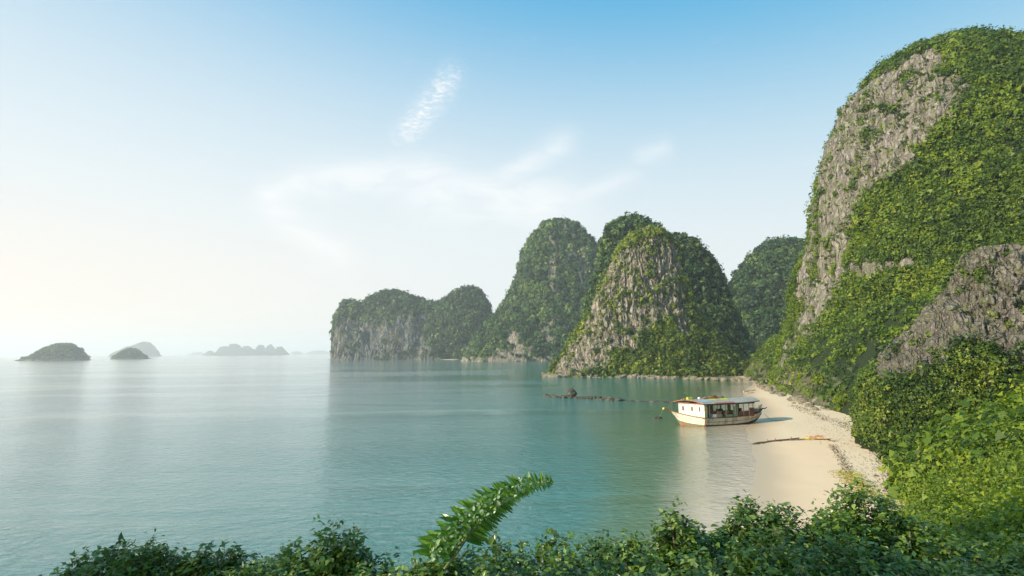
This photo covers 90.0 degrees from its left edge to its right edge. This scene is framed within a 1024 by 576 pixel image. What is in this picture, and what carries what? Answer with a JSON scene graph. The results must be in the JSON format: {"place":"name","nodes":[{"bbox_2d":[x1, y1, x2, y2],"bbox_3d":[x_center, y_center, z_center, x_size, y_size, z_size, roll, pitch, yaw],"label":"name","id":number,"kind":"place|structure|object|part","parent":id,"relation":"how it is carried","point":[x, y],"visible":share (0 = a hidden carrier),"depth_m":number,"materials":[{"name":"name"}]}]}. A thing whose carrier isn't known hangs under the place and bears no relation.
{"place":"outdoors","nodes":[
{"label":"outdoors","id":0,"kind":"place"},
{"bbox_2d":[15,344,90,360],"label":"rocky island","id":1,"kind":"structure","parent":0,"point":[72,357],"depth_m":1402.62,"materials":[{"name":"grey stone"}]},
{"bbox_2d":[20,342,90,359],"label":"island foliage","id":2,"kind":"object","parent":1,"relation":"on","point":[47,350],"visible":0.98,"depth_m":1411.65,"materials":[{"name":"plant"}]},
{"bbox_2d":[110,351,150,358],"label":"rocky island","id":3,"kind":"structure","parent":0,"point":[132,357],"depth_m":1707.43,"materials":[{"name":"grey stone"}]},
{"bbox_2d":[111,347,148,358],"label":"island foliage","id":4,"kind":"object","parent":3,"relation":"on","point":[135,354],"visible":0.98,"depth_m":1718.25,"materials":[{"name":"plant"}]},
{"bbox_2d":[108,341,161,356],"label":"distant island","id":5,"kind":"structure","parent":0,"point":[148,348],"depth_m":4523.08,"materials":[{"name":"grey stone"}]},
{"bbox_2d":[201,344,289,355],"bbox_3d":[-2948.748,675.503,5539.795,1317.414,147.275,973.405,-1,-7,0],"label":"distant island","id":6,"kind":"structure","parent":0,"point":[236,349],"depth_m":5430.51,"materials":[{"name":"grey stone"}]},
{"bbox_2d":[188,350,329,354],"bbox_3d":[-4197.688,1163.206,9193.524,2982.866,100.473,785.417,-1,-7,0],"label":"distant hills","id":7,"kind":"structure","parent":0,"point":[295,352],"depth_m":8953.86,"materials":[{"name":"grey stone"}]},
{"bbox_2d":[0,354,758,575],"bbox_3d":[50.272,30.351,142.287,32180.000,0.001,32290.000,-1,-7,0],"label":"sea water","id":8,"kind":"structure","parent":0,"point":[267,455],"depth_m":66.85,"materials":[{"name":"teal liquid"}]},
{"bbox_2d":[567,390,576,396],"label":"reef rock","id":9,"kind":"object","parent":8,"relation":"in","point":[572,393],"visible":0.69,"depth_m":144.21,"materials":[{"name":"stone"}]},
{"bbox_2d":[663,397,766,426],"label":"wooden boat","id":10,"kind":"object","parent":8,"relation":"on","point":[691,413],"visible":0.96,"depth_m":89.24,"materials":[{"name":"paint"}]},
{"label":"door leaf","id":11,"kind":"part","parent":10,"relation":"part of","materials":[{"name":"brown wood"}]},
{"bbox_2d":[701,397,721,398],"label":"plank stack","id":12,"kind":"object","parent":10,"relation":"on","point":[711,397],"visible":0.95,"depth_m":90.86,"materials":[{"name":"beige wood"}]},
{"bbox_2d":[330,287,488,359],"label":"karst cliff","id":13,"kind":"structure","parent":0,"point":[407,330],"depth_m":947.72,"materials":[{"name":"grey stone"}]},
{"bbox_2d":[329,284,493,359],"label":"cliff foliage","id":14,"kind":"object","parent":13,"relation":"on","point":[393,300],"visible":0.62,"depth_m":948.23,"materials":[{"name":"green plant"}]},
{"bbox_2d":[0,0,1023,356],"label":"sky","id":15,"kind":"structure","parent":0,"point":[179,177],"materials":[{"name":"blue"}]},
{"bbox_2d":[461,220,596,361],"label":"karst hill","id":16,"kind":"structure","parent":0,"point":[517,348],"depth_m":712.59,"materials":[{"name":"stone"}]},
{"bbox_2d":[460,217,598,361],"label":"hill foliage","id":17,"kind":"object","parent":16,"relation":"on","point":[476,341],"visible":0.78,"depth_m":722.44,"materials":[{"name":"green plant"}]},
{"bbox_2d":[550,234,741,376],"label":"karst hill","id":18,"kind":"structure","parent":0,"point":[670,255],"depth_m":272.43,"materials":[{"name":"stone"}]},
{"bbox_2d":[546,225,749,377],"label":"hill foliage","id":19,"kind":"object","parent":18,"relation":"on","point":[709,348],"visible":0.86,"depth_m":263.19,"materials":[{"name":"green plant"}]},
{"bbox_2d":[587,215,750,357],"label":"karst hill","id":20,"kind":"structure","parent":0,"point":[683,260],"depth_m":349.95,"materials":[{"name":"green plant"}]},
{"bbox_2d":[580,210,755,359],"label":"hill foliage","id":21,"kind":"object","parent":20,"relation":"on","point":[710,309],"visible":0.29,"depth_m":349.66,"materials":[{"name":"green plant"}]},
{"bbox_2d":[730,240,800,348],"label":"karst hill","id":22,"kind":"structure","parent":0,"point":[780,284],"depth_m":456.10,"materials":[{"name":"green plant"}]},
{"bbox_2d":[728,234,805,349],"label":"hill foliage","id":23,"kind":"object","parent":22,"relation":"on","point":[762,263],"visible":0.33,"depth_m":460.08,"materials":[{"name":"green plant"}]},
{"bbox_2d":[729,376,908,542],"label":"beach","id":24,"kind":"structure","parent":0,"point":[794,473],"depth_m":59.88,"materials":[{"name":"beige sand"}]},
{"bbox_2d":[754,439,778,443],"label":"driftwood","id":25,"kind":"object","parent":24,"relation":"on","point":[766,441],"visible":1,"depth_m":71.17,"materials":[{"name":"brown wood"}]},
{"bbox_2d":[750,438,829,444],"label":"seaweed","id":26,"kind":"object","parent":24,"relation":"on","point":[782,440],"visible":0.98,"depth_m":70.96,"materials":[{"name":"brown plant"}]},
{"bbox_2d":[792,397,800,401],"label":"boulder","id":27,"kind":"object","parent":24,"relation":"on","point":[797,399],"visible":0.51,"depth_m":122.75,"materials":[{"name":"stone"}]},
{"bbox_2d":[791,405,891,491],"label":"seaweed","id":28,"kind":"object","parent":24,"relation":"on","point":[806,410],"visible":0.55,"depth_m":85.33,"materials":[{"name":"plant"}]},
{"bbox_2d":[827,444,856,469],"bbox_3d":[38.322,19.650,59.872,1.857,0.295,16.972,-4,-8,27],"label":"seaweed","id":29,"kind":"object","parent":24,"relation":"on","point":[833,447],"visible":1,"depth_m":59.30,"materials":[{"name":"brown plant"}]},
{"bbox_2d":[804,415,888,493],"bbox_3d":[45.221,20.601,68.712,11.153,0.573,61.610,-4,-8,27],"label":"seaweed","id":30,"kind":"object","parent":24,"relation":"on","point":[845,451],"visible":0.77,"depth_m":60.44,"materials":[{"name":"plant"}]},
{"bbox_2d":[827,468,893,501],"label":"creeping plants","id":31,"kind":"object","parent":24,"relation":"on","point":[851,473],"visible":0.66,"depth_m":48.40,"materials":[{"name":"green plant"}]},
{"bbox_2d":[743,299,932,414],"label":"hillside","id":32,"kind":"structure","parent":0,"point":[866,356],"depth_m":120.58,"materials":[{"name":"green plant"}]},
{"bbox_2d":[38,528,198,575],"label":"shrub","id":33,"kind":"object","parent":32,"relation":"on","point":[146,560],"visible":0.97,"depth_m":4.26,"materials":[{"name":"green plant"}]},
{"bbox_2d":[168,539,263,575],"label":"shrub","id":34,"kind":"object","parent":32,"relation":"on","point":[203,565],"visible":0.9,"depth_m":4.23,"materials":[{"name":"green plant"}]},
{"bbox_2d":[221,559,411,575],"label":"shrub","id":35,"kind":"object","parent":32,"relation":"on","point":[254,570],"visible":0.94,"depth_m":3.87,"materials":[{"name":"green plant"}]},
{"bbox_2d":[248,514,403,575],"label":"shrub","id":36,"kind":"object","parent":32,"relation":"on","point":[342,559],"visible":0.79,"depth_m":4.11,"materials":[{"name":"green plant"}]},
{"bbox_2d":[375,548,495,575],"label":"shrub","id":37,"kind":"object","parent":32,"relation":"on","point":[461,565],"visible":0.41,"depth_m":3.66,"materials":[{"name":"green plant"}]},
{"bbox_2d":[410,544,670,575],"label":"shrub","id":38,"kind":"object","parent":32,"relation":"on","point":[606,567],"visible":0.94,"depth_m":3.53,"materials":[{"name":"green plant"}]},
{"bbox_2d":[458,527,677,575],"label":"shrub","id":39,"kind":"object","parent":32,"relation":"on","point":[599,547],"visible":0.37,"depth_m":4.41,"materials":[{"name":"green plant"}]},
{"bbox_2d":[455,559,722,575],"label":"shrub","id":40,"kind":"object","parent":32,"relation":"on","point":[695,570],"visible":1,"depth_m":2.97,"materials":[{"name":"green plant"}]},
{"bbox_2d":[413,471,553,569],"bbox_3d":[-0.153,1.476,3.255,0.950,0.511,0.398,1,-7,-11],"label":"arching frond","id":41,"kind":"object","parent":40,"relation":"attached to","point":[444,544],"visible":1,"depth_m":3.25,"materials":[{"name":"green plant"}]},
{"bbox_2d":[619,496,755,572],"bbox_3d":[1.596,3.591,4.363,1.289,3.503,0.712,0,-7,-7],"label":"shrub","id":42,"kind":"object","parent":32,"relation":"on","point":[681,534],"visible":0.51,"depth_m":4.41,"materials":[{"name":"green plant"}]},
{"bbox_2d":[619,524,895,575],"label":"shrub","id":43,"kind":"object","parent":32,"relation":"on","point":[740,566],"visible":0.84,"depth_m":3.66,"materials":[{"name":"green plant"}]},
{"bbox_2d":[707,490,868,574],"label":"shrub","id":44,"kind":"object","parent":32,"relation":"on","point":[740,523],"visible":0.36,"depth_m":4.81,"materials":[{"name":"green plant"}]},
{"bbox_2d":[811,374,823,384],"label":"bush","id":45,"kind":"object","parent":32,"relation":"on","point":[815,378],"visible":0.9,"depth_m":123.03,"materials":[{"name":"green plant"}]},
{"bbox_2d":[832,393,850,403],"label":"bush","id":46,"kind":"object","parent":32,"relation":"on","point":[842,397],"visible":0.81,"depth_m":100.56,"materials":[{"name":"green plant"}]},
{"bbox_2d":[789,476,969,575],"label":"shrub","id":47,"kind":"object","parent":32,"relation":"on","point":[876,529],"visible":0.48,"depth_m":5.14,"materials":[{"name":"green plant"}]},
{"bbox_2d":[742,285,1023,573],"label":"slope foliage","id":48,"kind":"object","parent":32,"relation":"on","point":[971,499],"visible":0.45,"depth_m":42.53,"materials":[{"name":"green plant"}]},
{"bbox_2d":[751,556,1023,575],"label":"shrub","id":49,"kind":"object","parent":32,"relation":"on","point":[1020,572],"visible":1,"depth_m":2.94,"materials":[{"name":"green plant"}]},
{"bbox_2d":[814,538,1017,575],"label":"shrub","id":50,"kind":"object","parent":32,"relation":"on","point":[931,568],"visible":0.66,"depth_m":3.77,"materials":[{"name":"green plant"}]},
{"bbox_2d":[879,515,1023,575],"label":"shrub","id":51,"kind":"object","parent":32,"relation":"on","point":[1004,553],"visible":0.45,"depth_m":4.96,"materials":[{"name":"green plant"}]},
{"bbox_2d":[982,457,1000,466],"bbox_3d":[35.458,13.198,37.638,1.436,1.445,1.720,-6,-9,35],"label":"bush","id":52,"kind":"object","parent":32,"relation":"on","point":[985,460],"visible":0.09,"depth_m":37.85,"materials":[{"name":"green plant"}]},
{"bbox_2d":[777,37,1023,367],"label":"great cliff","id":53,"kind":"structure","parent":0,"point":[892,136],"depth_m":159.49,"materials":[{"name":"stone"}]},
{"bbox_2d":[765,23,1023,382],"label":"cliff foliage","id":54,"kind":"object","parent":53,"relation":"on","point":[1003,39],"visible":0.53,"depth_m":143.55,"materials":[{"name":"green plant"}]},
{"bbox_2d":[855,243,1023,451],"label":"rocky spur","id":55,"kind":"structure","parent":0,"point":[950,324],"depth_m":60.79,"materials":[{"name":"stone"}]},
{"bbox_2d":[844,238,1023,449],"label":"spur foliage","id":56,"kind":"object","parent":55,"relation":"on","point":[861,418],"visible":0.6,"depth_m":58.27,"materials":[{"name":"green plant"}]}
]}

